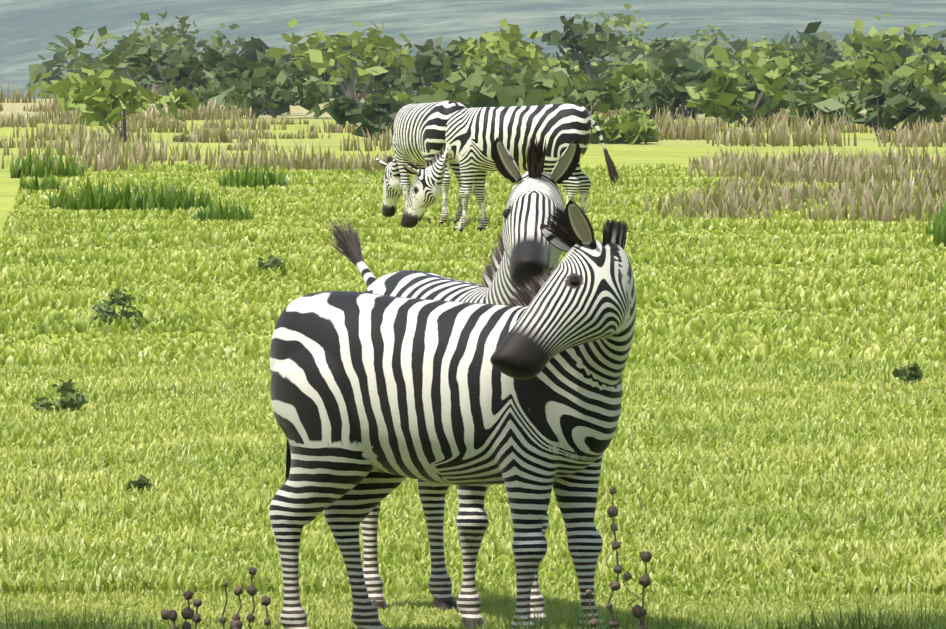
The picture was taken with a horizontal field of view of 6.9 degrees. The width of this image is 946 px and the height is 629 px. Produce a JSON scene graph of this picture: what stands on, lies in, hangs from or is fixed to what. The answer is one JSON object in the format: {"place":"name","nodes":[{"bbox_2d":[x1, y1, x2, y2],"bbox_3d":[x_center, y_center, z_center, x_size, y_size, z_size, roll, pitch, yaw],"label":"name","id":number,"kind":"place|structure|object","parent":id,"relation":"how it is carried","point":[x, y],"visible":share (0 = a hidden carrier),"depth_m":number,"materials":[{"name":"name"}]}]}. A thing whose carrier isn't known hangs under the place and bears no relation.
{"place":"outdoors","nodes":[
{"label":"outdoors","id":0,"kind":"place"},
{"bbox_2d":[0,0,945,98],"bbox_3d":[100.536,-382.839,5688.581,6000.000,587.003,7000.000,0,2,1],"label":"hills","id":1,"kind":"structure","parent":0,"point":[29,29],"depth_m":5399.01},
{"bbox_2d":[0,99,945,601],"bbox_3d":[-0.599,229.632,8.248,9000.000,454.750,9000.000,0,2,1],"label":"ground","id":2,"kind":"structure","parent":0,"point":[678,151],"depth_m":148.43,"materials":[{"name":"green plant"}]},
{"bbox_2d":[31,379,88,412],"bbox_3d":[-2.469,0.517,47.811,0.295,0.244,0.426,1,2,23],"label":"field plant","id":3,"kind":"object","parent":2,"relation":"on","point":[66,390],"visible":0.85,"depth_m":47.79,"materials":[{"name":"green plant"}]},
{"bbox_2d":[27,68,156,98],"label":"bush","id":4,"kind":"object","parent":2,"relation":"on","point":[45,85],"visible":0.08,"depth_m":314.94,"materials":[{"name":"green plant"}]},
{"bbox_2d":[25,27,204,98],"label":"bush","id":5,"kind":"object","parent":2,"relation":"on","point":[59,60],"visible":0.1,"depth_m":608.22,"materials":[{"name":"green plant"}]},
{"bbox_2d":[90,288,142,324],"bbox_3d":[-2.783,-0.042,61.796,0.346,0.330,0.540,-1,2,-18],"label":"field plant","id":6,"kind":"object","parent":2,"relation":"on","point":[104,311],"visible":0.96,"depth_m":61.79,"materials":[{"name":"green plant"}]},
{"bbox_2d":[47,67,199,141],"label":"tree","id":7,"kind":"object","parent":2,"relation":"on","point":[101,98],"visible":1,"depth_m":158.47,"materials":[{"name":"green plant"}]},
{"bbox_2d":[91,51,164,90],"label":"bush","id":8,"kind":"object","parent":2,"relation":"on","point":[143,80],"visible":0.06,"depth_m":290.19,"materials":[{"name":"green plant"}]},
{"bbox_2d":[124,474,154,493],"bbox_3d":[-1.698,0.878,39.844,0.137,0.149,0.178,-2,3,-41],"label":"field plant","id":9,"kind":"object","parent":2,"relation":"on","point":[142,482],"visible":0.52,"depth_m":39.81,"materials":[{"name":"green plant"}]},
{"bbox_2d":[64,13,230,96],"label":"tree","id":10,"kind":"object","parent":2,"relation":"on","point":[114,61],"visible":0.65,"depth_m":263.56,"materials":[{"name":"green plant"}]},
{"bbox_2d":[97,11,245,74],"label":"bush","id":11,"kind":"object","parent":2,"relation":"on","point":[186,40],"visible":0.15,"depth_m":619.12,"materials":[{"name":"green plant"}]},
{"bbox_2d":[167,610,178,628],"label":"flower stalk","id":12,"kind":"object","parent":2,"relation":"on","point":[172,615],"visible":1,"depth_m":27.41,"materials":[{"name":"brown plant"}]},
{"bbox_2d":[134,52,221,90],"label":"tree","id":13,"kind":"object","parent":2,"relation":"on","point":[160,54],"depth_m":541.81,"materials":[{"name":"green plant"}]},
{"bbox_2d":[155,599,201,628],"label":"weed","id":14,"kind":"object","parent":2,"relation":"on","point":[196,618],"visible":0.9,"depth_m":27.62,"materials":[{"name":"brown plant"}]},
{"bbox_2d":[123,43,245,95],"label":"tree","id":15,"kind":"object","parent":2,"relation":"on","point":[177,62],"visible":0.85,"depth_m":225.95,"materials":[{"name":"green plant"}]},
{"bbox_2d":[181,621,190,628],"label":"flower stalk","id":16,"kind":"object","parent":2,"relation":"on","point":[186,625],"visible":1,"depth_m":27.46,"materials":[{"name":"brown plant"}]},
{"bbox_2d":[181,590,193,621],"bbox_3d":[-0.998,1.174,27.521,0.067,0.427,0.057,-1,2,-31],"label":"flower stalk","id":17,"kind":"object","parent":2,"relation":"on","point":[187,613],"visible":0.98,"depth_m":27.50,"materials":[{"name":"brown plant"}]},
{"bbox_2d":[183,86,224,110],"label":"bush","id":18,"kind":"object","parent":2,"relation":"on","point":[201,94],"visible":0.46,"depth_m":211.92,"materials":[{"name":"green plant"}]},
{"bbox_2d":[196,81,215,89],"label":"bush","id":19,"kind":"object","parent":2,"relation":"on","point":[211,84],"depth_m":353.01,"materials":[{"name":"green plant"}]},
{"bbox_2d":[210,79,230,95],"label":"bush","id":20,"kind":"object","parent":2,"relation":"on","point":[224,88],"visible":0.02,"depth_m":310.99,"materials":[{"name":"green plant"}]},
{"bbox_2d":[217,582,230,628],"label":"flower stalk","id":21,"kind":"object","parent":2,"relation":"on","point":[223,619],"visible":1,"depth_m":27.46,"materials":[{"name":"brown plant"}]},
{"bbox_2d":[229,586,242,628],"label":"flower stalk","id":22,"kind":"object","parent":2,"relation":"on","point":[235,621],"visible":0.94,"depth_m":27.55,"materials":[{"name":"brown plant"}]},
{"bbox_2d":[232,613,240,619],"bbox_3d":[-0.836,1.216,27.613,0.071,0.338,0.068,-2,3,-37],"label":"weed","id":23,"kind":"object","parent":2,"relation":"on","point":[234,616],"visible":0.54,"depth_m":27.61,"materials":[{"name":"brown plant"}]},
{"bbox_2d":[246,566,256,628],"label":"flower stalk","id":24,"kind":"object","parent":2,"relation":"on","point":[251,590],"visible":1,"depth_m":27.40,"materials":[{"name":"brown plant"}]},
{"bbox_2d":[232,595,270,628],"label":"flower stalk","id":25,"kind":"object","parent":2,"relation":"on","point":[266,600],"visible":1,"depth_m":27.50,"materials":[{"name":"brown plant"}]},
{"bbox_2d":[212,55,291,107],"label":"tree","id":26,"kind":"object","parent":2,"relation":"on","point":[234,74],"visible":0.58,"depth_m":208.20,"materials":[{"name":"green plant"}]},
{"bbox_2d":[204,36,332,95],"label":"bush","id":27,"kind":"object","parent":2,"relation":"on","point":[255,48],"visible":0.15,"depth_m":439.15,"materials":[{"name":"green plant"}]},
{"bbox_2d":[257,253,286,271],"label":"field plant","id":28,"kind":"object","parent":2,"relation":"on","point":[272,261],"visible":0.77,"depth_m":74.74,"materials":[{"name":"green plant"}]},
{"bbox_2d":[246,70,297,114],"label":"bush","id":29,"kind":"object","parent":2,"relation":"on","point":[264,109],"visible":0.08,"depth_m":204.62,"materials":[{"name":"green plant"}]},
{"bbox_2d":[206,61,342,118],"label":"bush","id":30,"kind":"object","parent":2,"relation":"on","point":[305,89],"visible":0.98,"depth_m":197.73,"materials":[{"name":"green plant"}]},
{"bbox_2d":[269,50,356,98],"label":"tree","id":31,"kind":"object","parent":2,"relation":"on","point":[335,91],"depth_m":239.13,"materials":[{"name":"green plant"}]},
{"bbox_2d":[264,18,414,102],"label":"tree","id":32,"kind":"object","parent":2,"relation":"on","point":[325,61],"visible":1,"depth_m":223.41,"materials":[{"name":"green plant"}]},
{"bbox_2d":[294,59,404,96],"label":"tree","id":33,"kind":"object","parent":2,"relation":"on","point":[382,81],"visible":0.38,"depth_m":234.53,"materials":[{"name":"green plant"}]},
{"bbox_2d":[327,81,388,98],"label":"bush","id":34,"kind":"object","parent":2,"relation":"on","point":[357,91],"visible":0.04,"depth_m":280.13,"materials":[{"name":"green plant"}]},
{"bbox_2d":[322,32,401,91],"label":"bush","id":35,"kind":"object","parent":2,"relation":"on","point":[345,47],"visible":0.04,"depth_m":441.90,"materials":[{"name":"green plant"}]},
{"bbox_2d":[324,95,404,140],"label":"bush","id":36,"kind":"object","parent":2,"relation":"on","point":[342,110],"visible":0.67,"depth_m":160.82,"materials":[{"name":"green plant"}]},
{"bbox_2d":[363,89,411,107],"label":"bush","id":37,"kind":"object","parent":2,"relation":"on","point":[372,98],"visible":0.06,"depth_m":190.29,"materials":[{"name":"green plant"}]},
{"bbox_2d":[393,91,408,100],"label":"bush","id":38,"kind":"object","parent":2,"relation":"on","point":[402,96],"visible":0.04,"depth_m":180.26,"materials":[{"name":"green plant"}]},
{"bbox_2d":[349,36,461,94],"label":"tree","id":39,"kind":"object","parent":2,"relation":"on","point":[437,42],"visible":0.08,"depth_m":281.51,"materials":[{"name":"green plant"}]},
{"bbox_2d":[388,85,431,95],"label":"bush","id":40,"kind":"object","parent":2,"relation":"on","point":[405,90],"visible":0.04,"depth_m":318.90,"materials":[{"name":"green plant"}]},
{"bbox_2d":[375,101,465,226],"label":"zebra","id":41,"kind":"object","parent":2,"relation":"on","point":[419,130],"visible":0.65,"depth_m":93.48,"materials":[{"name":"black"}]},
{"bbox_2d":[404,86,447,104],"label":"bush","id":42,"kind":"object","parent":2,"relation":"on","point":[424,95],"visible":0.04,"depth_m":165.61,"materials":[{"name":"green plant"}]},
{"bbox_2d":[399,44,469,97],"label":"bush","id":43,"kind":"object","parent":2,"relation":"on","point":[427,67],"visible":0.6,"depth_m":216.90,"materials":[{"name":"green plant"}]},
{"bbox_2d":[319,137,579,628],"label":"zebra","id":44,"kind":"object","parent":2,"relation":"on","point":[527,250],"visible":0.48,"depth_m":30.96,"materials":[{"name":"black"}]},
{"bbox_2d":[269,200,635,628],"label":"zebra","id":45,"kind":"object","parent":2,"relation":"on","point":[376,399],"visible":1,"depth_m":29.70,"materials":[{"name":"black"}]},
{"bbox_2d":[0,84,945,222],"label":"dry grass tufts","id":46,"kind":"object","parent":2,"relation":"on","point":[875,194],"visible":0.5,"depth_m":130.86,"materials":[{"name":"beige plant"}]},
{"bbox_2d":[0,356,945,598],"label":"lawn grass","id":47,"kind":"structure","parent":2,"relation":"on","point":[46,543],"depth_m":39.63,"materials":[{"name":"green plant"}]},
{"bbox_2d":[0,161,945,368],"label":"lawn grass","id":48,"kind":"structure","parent":2,"relation":"on","point":[19,250],"depth_m":76.20,"materials":[{"name":"green plant"}]},
{"bbox_2d":[0,587,945,628],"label":"lawn grass","id":49,"kind":"structure","parent":2,"relation":"on","point":[414,610],"depth_m":32.03,"materials":[{"name":"green plant"}]},
{"bbox_2d":[0,596,945,628],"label":"tall grass","id":50,"kind":"structure","parent":2,"relation":"on","point":[840,624],"depth_m":28.55,"materials":[{"name":"green plant"}]},
{"bbox_2d":[0,175,945,544],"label":"dry grass blades","id":51,"kind":"object","parent":2,"relation":"on","point":[636,341],"visible":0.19,"depth_m":63.23,"materials":[{"name":"plant"}]},
{"bbox_2d":[10,139,945,246],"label":"green tufts","id":52,"kind":"object","parent":2,"relation":"on","point":[124,198],"visible":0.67,"depth_m":99.89,"materials":[{"name":"green plant"}]},
{"bbox_2d":[447,31,543,74],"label":"bush","id":53,"kind":"object","parent":2,"relation":"on","point":[523,60],"visible":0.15,"depth_m":261.36,"materials":[{"name":"green plant"}]},
{"bbox_2d":[430,69,566,107],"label":"bush","id":54,"kind":"object","parent":2,"relation":"on","point":[488,91],"visible":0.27,"depth_m":150.19,"materials":[{"name":"green plant"}]},
{"bbox_2d":[419,39,577,88],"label":"bush","id":55,"kind":"object","parent":2,"relation":"on","point":[429,42],"depth_m":604.18,"materials":[{"name":"green plant"}]},
{"bbox_2d":[458,18,547,75],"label":"bush","id":56,"kind":"object","parent":2,"relation":"on","point":[497,44],"visible":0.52,"depth_m":240.52,"materials":[{"name":"green plant"}]},
{"bbox_2d":[431,54,578,105],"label":"bush","id":57,"kind":"object","parent":2,"relation":"on","point":[557,77],"visible":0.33,"depth_m":173.70,"materials":[{"name":"green plant"}]},
{"bbox_2d":[400,104,622,232],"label":"zebra","id":58,"kind":"object","parent":2,"relation":"on","point":[472,134],"visible":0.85,"depth_m":89.56,"materials":[{"name":"black"}]},
{"bbox_2d":[501,62,538,83],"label":"bush","id":59,"kind":"object","parent":2,"relation":"on","point":[518,68],"visible":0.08,"depth_m":273.43,"materials":[{"name":"green plant"}]},
{"bbox_2d":[538,55,591,89],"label":"bush","id":60,"kind":"object","parent":2,"relation":"on","point":[580,79],"visible":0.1,"depth_m":272.86,"materials":[{"name":"green plant"}]},
{"bbox_2d":[549,73,629,114],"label":"bush","id":61,"kind":"object","parent":2,"relation":"on","point":[610,92],"visible":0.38,"depth_m":180.70,"materials":[{"name":"green plant"}]},
{"bbox_2d":[574,58,606,82],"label":"bush","id":62,"kind":"object","parent":2,"relation":"on","point":[595,64],"visible":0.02,"depth_m":306.46,"materials":[{"name":"green plant"}]},
{"bbox_2d":[585,589,597,628],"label":"stalk","id":63,"kind":"object","parent":2,"relation":"on","point":[593,621],"visible":1,"depth_m":27.48,"materials":[{"name":"brown plant"}]},
{"bbox_2d":[561,3,653,76],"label":"feature tree","id":64,"kind":"object","parent":2,"relation":"on","point":[624,21],"visible":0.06,"depth_m":638.00,"materials":[{"name":"green plant"}]},
{"bbox_2d":[540,14,681,81],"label":"bush","id":65,"kind":"object","parent":2,"relation":"on","point":[576,38],"visible":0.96,"depth_m":248.85,"materials":[{"name":"green plant"}]},
{"bbox_2d":[604,487,623,628],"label":"weed","id":66,"kind":"object","parent":2,"relation":"on","point":[612,512],"visible":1,"depth_m":27.37,"materials":[{"name":"brown plant"}]},
{"bbox_2d":[590,108,661,144],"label":"bush","id":67,"kind":"object","parent":2,"relation":"on","point":[632,127],"visible":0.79,"depth_m":156.17,"materials":[{"name":"green plant"}]},
{"bbox_2d":[577,61,679,114],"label":"bush","id":68,"kind":"object","parent":2,"relation":"on","point":[636,71],"visible":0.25,"depth_m":204.23,"materials":[{"name":"green plant"}]},
{"bbox_2d":[623,551,656,628],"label":"weed","id":69,"kind":"object","parent":2,"relation":"on","point":[637,610],"visible":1,"depth_m":27.52,"materials":[{"name":"brown plant"}]},
{"bbox_2d":[594,39,692,80],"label":"bush","id":70,"kind":"object","parent":2,"relation":"on","point":[623,58],"visible":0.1,"depth_m":514.17,"materials":[{"name":"green plant"}]},
{"bbox_2d":[620,63,701,118],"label":"bush","id":71,"kind":"object","parent":2,"relation":"on","point":[632,93],"visible":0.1,"depth_m":196.62,"materials":[{"name":"green plant"}]},
{"bbox_2d":[642,58,712,118],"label":"bush","id":72,"kind":"object","parent":2,"relation":"on","point":[672,94],"visible":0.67,"depth_m":195.63,"materials":[{"name":"green plant"}]},
{"bbox_2d":[653,58,723,76],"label":"bush","id":73,"kind":"object","parent":2,"relation":"on","point":[658,65],"depth_m":310.66,"materials":[{"name":"green plant"}]},
{"bbox_2d":[654,24,741,50],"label":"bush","id":74,"kind":"object","parent":2,"relation":"on","point":[704,39],"visible":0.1,"depth_m":697.90,"materials":[{"name":"green plant"}]},
{"bbox_2d":[637,36,764,73],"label":"tree","id":75,"kind":"object","parent":2,"relation":"on","point":[704,52],"visible":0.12,"depth_m":498.35,"materials":[{"name":"green plant"}]},
{"bbox_2d":[695,46,771,72],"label":"bush","id":76,"kind":"object","parent":2,"relation":"on","point":[758,59],"visible":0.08,"depth_m":202.34,"materials":[{"name":"green plant"}]},
{"bbox_2d":[730,57,742,66],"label":"bush","id":77,"kind":"object","parent":2,"relation":"on","point":[738,59],"visible":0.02,"depth_m":293.85,"materials":[{"name":"green plant"}]},
{"bbox_2d":[685,55,797,129],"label":"bush","id":78,"kind":"object","parent":2,"relation":"on","point":[719,93],"visible":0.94,"depth_m":176.97,"materials":[{"name":"green plant"}]},
{"bbox_2d":[724,64,762,121],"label":"bush","id":79,"kind":"object","parent":2,"relation":"on","point":[747,75],"visible":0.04,"depth_m":187.73,"materials":[{"name":"green plant"}]},
{"bbox_2d":[714,71,808,123],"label":"bush","id":80,"kind":"object","parent":2,"relation":"on","point":[766,104],"visible":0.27,"depth_m":181.05,"materials":[{"name":"green plant"}]},
{"bbox_2d":[734,40,819,73],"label":"bush","id":81,"kind":"object","parent":2,"relation":"on","point":[765,49],"visible":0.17,"depth_m":262.03,"materials":[{"name":"green plant"}]},
{"bbox_2d":[753,36,843,59],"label":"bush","id":82,"kind":"object","parent":2,"relation":"on","point":[772,40],"depth_m":677.50,"materials":[{"name":"green plant"}]},
{"bbox_2d":[765,48,837,87],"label":"bush","id":83,"kind":"object","parent":2,"relation":"on","point":[816,70],"visible":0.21,"depth_m":200.86,"materials":[{"name":"green plant"}]},
{"bbox_2d":[758,31,851,73],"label":"bush","id":84,"kind":"object","parent":2,"relation":"on","point":[823,36],"visible":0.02,"depth_m":582.29,"materials":[{"name":"green plant"}]},
{"bbox_2d":[795,76,846,101],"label":"bush","id":85,"kind":"object","parent":2,"relation":"on","point":[813,85],"visible":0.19,"depth_m":196.30,"materials":[{"name":"green plant"}]},
{"bbox_2d":[783,87,862,126],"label":"bush","id":86,"kind":"object","parent":2,"relation":"on","point":[799,100],"visible":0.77,"depth_m":174.69,"materials":[{"name":"green plant"}]},
{"bbox_2d":[818,40,872,63],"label":"bush","id":87,"kind":"object","parent":2,"relation":"on","point":[829,53],"depth_m":517.71,"materials":[{"name":"green plant"}]},
{"bbox_2d":[769,21,935,90],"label":"bush","id":88,"kind":"object","parent":2,"relation":"on","point":[904,52],"visible":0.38,"depth_m":227.48,"materials":[{"name":"green plant"}]},
{"bbox_2d":[841,86,863,109],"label":"bush","id":89,"kind":"object","parent":2,"relation":"on","point":[845,88],"depth_m":197.33,"materials":[{"name":"green plant"}]},
{"bbox_2d":[830,47,914,84],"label":"bush","id":90,"kind":"object","parent":2,"relation":"on","point":[857,53],"visible":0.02,"depth_m":276.71,"materials":[{"name":"green plant"}]},
{"bbox_2d":[830,35,932,96],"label":"bush","id":91,"kind":"object","parent":2,"relation":"on","point":[874,71],"visible":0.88,"depth_m":222.48,"materials":[{"name":"green plant"}]},
{"bbox_2d":[839,14,945,84],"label":"bush","id":92,"kind":"object","parent":2,"relation":"on","point":[873,35],"visible":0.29,"depth_m":256.77,"materials":[{"name":"green plant"}]},
{"bbox_2d":[841,75,945,139],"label":"bush","id":93,"kind":"object","parent":2,"relation":"on","point":[893,102],"visible":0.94,"depth_m":161.02,"materials":[{"name":"green plant"}]},
{"bbox_2d":[848,48,945,90],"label":"bush","id":94,"kind":"object","parent":2,"relation":"on","point":[910,63],"visible":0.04,"depth_m":291.00,"materials":[{"name":"green plant"}]},
{"bbox_2d":[892,362,922,384],"bbox_3d":[2.854,0.400,51.744,0.210,0.186,0.225,0,2,1],"label":"field plant","id":95,"kind":"object","parent":2,"relation":"on","point":[913,373],"visible":0.88,"depth_m":51.69,"materials":[{"name":"green plant"}]},
{"bbox_2d":[908,29,945,57],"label":"bush","id":96,"kind":"object","parent":2,"relation":"on","point":[941,48],"visible":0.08,"depth_m":472.76,"materials":[{"name":"green plant"}]},
{"bbox_2d":[914,51,945,95],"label":"bush","id":97,"kind":"object","parent":2,"relation":"on","point":[935,74],"visible":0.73,"depth_m":233.37,"materials":[{"name":"green plant"}]}
]}

